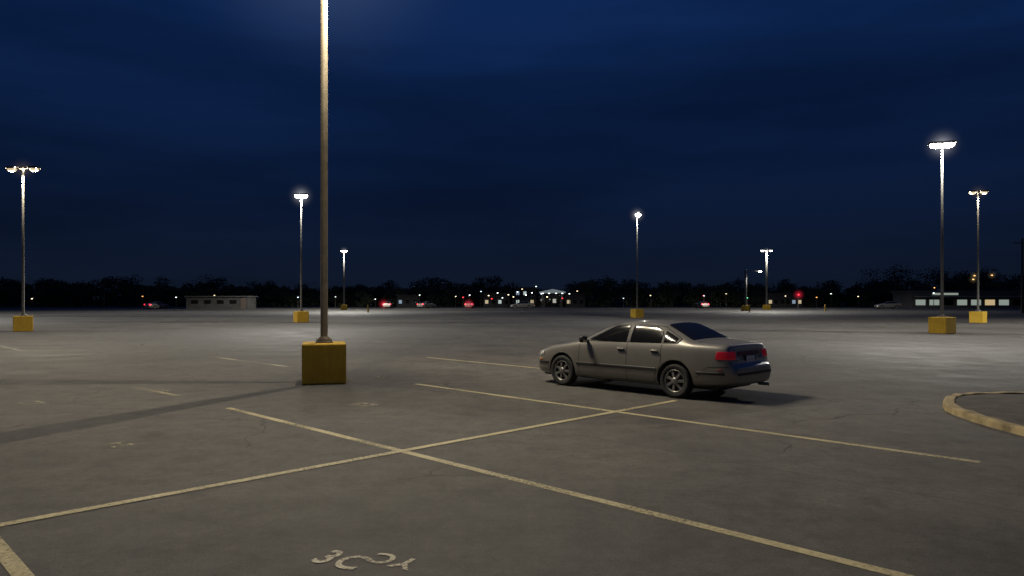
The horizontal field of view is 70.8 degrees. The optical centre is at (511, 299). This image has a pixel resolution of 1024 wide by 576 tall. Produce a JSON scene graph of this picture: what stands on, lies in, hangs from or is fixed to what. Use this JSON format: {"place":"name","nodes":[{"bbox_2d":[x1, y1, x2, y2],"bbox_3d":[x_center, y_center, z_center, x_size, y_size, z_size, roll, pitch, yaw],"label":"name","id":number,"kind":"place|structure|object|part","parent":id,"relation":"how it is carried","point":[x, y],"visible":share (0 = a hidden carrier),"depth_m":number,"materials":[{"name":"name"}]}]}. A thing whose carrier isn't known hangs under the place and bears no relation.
{"place":"outdoors","nodes":[
{"label":"outdoors","id":0,"kind":"place"},
{"bbox_2d":[184,296,257,296],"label":"roof","id":1,"kind":"structure","parent":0,"point":[220,296],"depth_m":131.24,"materials":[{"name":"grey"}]},
{"bbox_2d":[397,296,420,306],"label":"walls","id":2,"kind":"structure","parent":0,"point":[409,298],"depth_m":165.50,"materials":[{"name":"concrete"}]},
{"bbox_2d":[0,300,874,307],"bbox_3d":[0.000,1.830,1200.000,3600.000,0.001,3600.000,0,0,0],"label":"ground","id":3,"kind":"structure","parent":0,"point":[481,306],"depth_m":158.76,"materials":[{"name":"grey plant"}]},
{"bbox_2d":[0,264,1020,306],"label":"distant trees","id":4,"kind":"object","parent":3,"relation":"on","point":[61,293],"visible":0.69,"depth_m":173.70,"materials":[{"name":"black plant"}]},
{"bbox_2d":[0,308,1023,575],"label":"parking lot","id":5,"kind":"structure","parent":3,"relation":"on","point":[892,386],"depth_m":8.62,"materials":[{"name":"grey asphalt"}]},
{"bbox_2d":[5,166,40,331],"bbox_3d":[-27.500,-3.200,40.500,1.886,10.000,1.800,0,0,0],"label":"street lamp","id":6,"kind":"object","parent":5,"relation":"on","point":[22,321],"visible":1,"depth_m":40.42,"materials":[{"name":"grey metal"}]},
{"bbox_2d":[144,301,168,308],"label":"distant car","id":7,"kind":"object","parent":5,"relation":"on","point":[155,305],"visible":1,"depth_m":132.84,"materials":[{"name":"black metal"}]},
{"bbox_2d":[186,297,255,308],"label":"walls","id":8,"kind":"structure","parent":5,"relation":"on","point":[250,302],"depth_m":131.53,"materials":[{"name":"concrete"}]},
{"bbox_2d":[241,298,245,308],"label":"door","id":9,"kind":"structure","parent":8,"relation":"attached to","point":[243,303],"depth_m":131.71,"materials":[{"name":"brown"}]},
{"bbox_2d":[293,193,308,322],"bbox_3d":[-16.400,-3.825,56.000,2.800,11.250,2.800,0,0,0],"label":"street lamp","id":10,"kind":"object","parent":5,"relation":"on","point":[300,316],"visible":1,"depth_m":55.93,"materials":[{"name":"grey metal"}]},
{"bbox_2d":[302,0,345,384],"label":"street lamp","id":11,"kind":"object","parent":5,"relation":"on","point":[323,358],"visible":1,"depth_m":15.53,"materials":[{"name":"galvanised steel"},{"name":"yellow painted concrete"},{"name":"steel"}]},
{"bbox_2d":[312,550,371,568],"bbox_3d":[-1.171,1.794,4.961,0.364,0.001,0.255,0,0,28],"label":"stall number","id":12,"kind":"object","parent":5,"relation":"on","point":[329,558],"visible":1,"depth_m":4.94,"materials":[{"name":"paint"}]},
{"bbox_2d":[340,250,347,309],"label":"street lamp","id":13,"kind":"object","parent":5,"relation":"on","point":[343,306],"visible":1,"depth_m":119.91,"materials":[{"name":"grey metal"}]},
{"bbox_2d":[383,301,392,307],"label":"distant car","id":14,"kind":"object","parent":5,"relation":"on","point":[387,304],"visible":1,"depth_m":139.86,"materials":[{"name":"silver metal"}]},
{"bbox_2d":[366,553,414,569],"bbox_3d":[-0.807,1.794,4.936,0.367,0.001,0.194,0,0,28],"label":"stall number","id":15,"kind":"object","parent":5,"relation":"on","point":[392,557],"visible":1,"depth_m":4.94,"materials":[{"name":"paint"}]},
{"bbox_2d":[417,301,435,307],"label":"distant car","id":16,"kind":"object","parent":5,"relation":"on","point":[426,304],"visible":1,"depth_m":142.73,"materials":[{"name":"silver metal"}]},
{"bbox_2d":[464,301,474,307],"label":"distant car","id":17,"kind":"object","parent":5,"relation":"on","point":[469,304],"visible":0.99,"depth_m":139.71,"materials":[{"name":"red metal"}]},
{"bbox_2d":[0,357,979,575],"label":"parking lines","id":18,"kind":"object","parent":5,"relation":"on","point":[14,565],"visible":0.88,"depth_m":6.66,"materials":[{"name":"yellow paint"}]},
{"bbox_2d":[0,329,979,395],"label":"faded parking lines","id":19,"kind":"object","parent":5,"relation":"on","point":[336,338],"visible":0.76,"depth_m":22.97,"materials":[{"name":"yellow paint"}]},
{"bbox_2d":[510,301,534,307],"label":"distant car","id":20,"kind":"object","parent":5,"relation":"on","point":[524,304],"visible":1,"depth_m":141.19,"materials":[{"name":"silver metal"}]},
{"bbox_2d":[631,212,643,317],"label":"street lamp","id":21,"kind":"object","parent":5,"relation":"on","point":[637,312],"visible":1,"depth_m":69.52,"materials":[{"name":"grey metal"}]},
{"bbox_2d":[538,320,770,397],"bbox_3d":[2.666,1.108,14.553,2.111,1.384,4.820,0,0,-45],"label":"parked car","id":22,"kind":"object","parent":5,"relation":"on","point":[676,359],"visible":1,"depth_m":13.40,"materials":[{"name":"silver metal"}]},
{"bbox_3d":[3.529,0.595,13.674,1.240,0.294,0.593,0,0,-44],"label":"rear window","id":23,"kind":"part","parent":22,"relation":"part of","materials":[{"name":"black glass"}]},
{"bbox_2d":[695,301,708,307],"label":"distant car","id":24,"kind":"object","parent":5,"relation":"on","point":[700,304],"visible":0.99,"depth_m":142.41,"materials":[{"name":"silver metal"}]},
{"bbox_2d":[741,270,761,310],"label":"street lamp","id":25,"kind":"object","parent":5,"relation":"on","point":[745,307],"visible":0.99,"depth_m":109.85,"materials":[{"name":"grey metal"}]},
{"bbox_2d":[761,250,771,309],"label":"street lamp","id":26,"kind":"object","parent":5,"relation":"on","point":[766,306],"visible":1,"depth_m":120.87,"materials":[{"name":"grey metal"}]},
{"bbox_2d":[874,301,902,308],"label":"distant car","id":27,"kind":"object","parent":5,"relation":"on","point":[891,304],"visible":1,"depth_m":137.21,"materials":[{"name":"silver metal"}]},
{"bbox_2d":[928,140,956,333],"bbox_3d":[22.700,-3.850,38.000,2.700,11.300,2.700,0,0,0],"label":"street lamp","id":28,"kind":"object","parent":5,"relation":"on","point":[941,323],"visible":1,"depth_m":37.93,"materials":[{"name":"grey metal"}]},
{"bbox_2d":[893,292,1020,307],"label":"building","id":29,"kind":"structure","parent":5,"relation":"on","point":[907,299],"depth_m":144.18,"materials":[{"name":"grey"}]},
{"bbox_2d":[916,300,924,304],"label":"window","id":30,"kind":"structure","parent":29,"relation":"attached to","point":[920,302],"depth_m":144.51,"materials":[{"name":"grey glass"}]},
{"bbox_2d":[929,300,938,304],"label":"window","id":31,"kind":"structure","parent":29,"relation":"attached to","point":[936,302],"depth_m":144.37,"materials":[{"name":"grey glass"}]},
{"bbox_2d":[932,293,957,294],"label":"fascia sign","id":32,"kind":"object","parent":29,"relation":"attached to","point":[946,293],"visible":0.86,"depth_m":144.18,"materials":[{"name":"grey"}]},
{"bbox_2d":[944,300,952,304],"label":"window","id":33,"kind":"structure","parent":29,"relation":"attached to","point":[948,302],"depth_m":144.23,"materials":[{"name":"black glass"}]},
{"bbox_2d":[890,291,1020,292],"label":"roof","id":34,"kind":"structure","parent":29,"relation":"attached to","point":[951,291],"depth_m":143.84,"materials":[{"name":"grey"}]},
{"bbox_2d":[957,300,966,304],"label":"window","id":35,"kind":"structure","parent":29,"relation":"attached to","point":[961,302],"depth_m":144.10,"materials":[{"name":"grey glass"}]},
{"bbox_2d":[914,296,1020,296],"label":"awning","id":36,"kind":"object","parent":29,"relation":"attached to","point":[968,296],"visible":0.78,"depth_m":142.33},
{"bbox_2d":[971,300,980,304],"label":"window","id":37,"kind":"structure","parent":29,"relation":"attached to","point":[973,302],"depth_m":143.98,"materials":[{"name":"grey glass"}]},
{"bbox_2d":[985,300,994,304],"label":"window","id":38,"kind":"structure","parent":29,"relation":"attached to","point":[989,302],"depth_m":143.83,"materials":[{"name":"beige glass"}]},
{"bbox_2d":[999,300,1008,304],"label":"window","id":39,"kind":"structure","parent":29,"relation":"attached to","point":[1003,302],"depth_m":143.69,"materials":[{"name":"grey glass"}]},
{"bbox_2d":[1013,300,1020,304],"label":"window","id":40,"kind":"structure","parent":29,"relation":"attached to","point":[1016,302],"depth_m":143.57,"materials":[{"name":"black glass"}]},
{"bbox_2d":[967,190,988,322],"bbox_3d":[35.600,-3.625,55.000,1.800,10.850,1.800,0,0,0],"label":"street lamp","id":41,"kind":"object","parent":5,"relation":"on","point":[977,316],"visible":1,"depth_m":54.93,"materials":[{"name":"grey metal"}]},
{"bbox_2d":[943,391,1023,435],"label":"kerbed island","id":42,"kind":"structure","parent":5,"relation":"on","point":[1003,410],"depth_m":11.30,"materials":[{"name":"concrete"}]},
{"bbox_2d":[1013,238,1023,312],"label":"utility pole","id":43,"kind":"object","parent":5,"relation":"on","point":[1022,282],"visible":1,"depth_m":90.90,"materials":[{"name":"brown wood"}]},
{"bbox_2d":[538,289,565,306],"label":"petrol station","id":44,"kind":"object","parent":3,"relation":"on","point":[553,298],"visible":0.68,"depth_m":167.65,"materials":[{"name":"grey"}]},
{"bbox_2d":[483,294,509,306],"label":"walls","id":45,"kind":"structure","parent":0,"point":[494,296],"depth_m":163.50,"materials":[{"name":"metal"}]},
{"bbox_2d":[0,0,1023,299],"label":"sky","id":46,"kind":"structure","parent":0,"point":[522,142],"materials":[{"name":"blue"}]},
{"bbox_2d":[514,288,535,306],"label":"walls","id":47,"kind":"structure","parent":0,"point":[528,297],"depth_m":167.50,"materials":[{"name":"metal"}]},
{"bbox_2d":[564,294,584,306],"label":"walls","id":48,"kind":"structure","parent":0,"point":[573,297],"depth_m":165.50,"materials":[{"name":"metal"}]},
{"bbox_2d":[758,293,803,293],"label":"roof","id":49,"kind":"structure","parent":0,"point":[782,293],"depth_m":163.25,"materials":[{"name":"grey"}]},
{"bbox_2d":[760,294,802,306],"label":"walls","id":50,"kind":"structure","parent":0,"point":[774,297],"depth_m":163.50,"materials":[{"name":"metal"}]}
]}

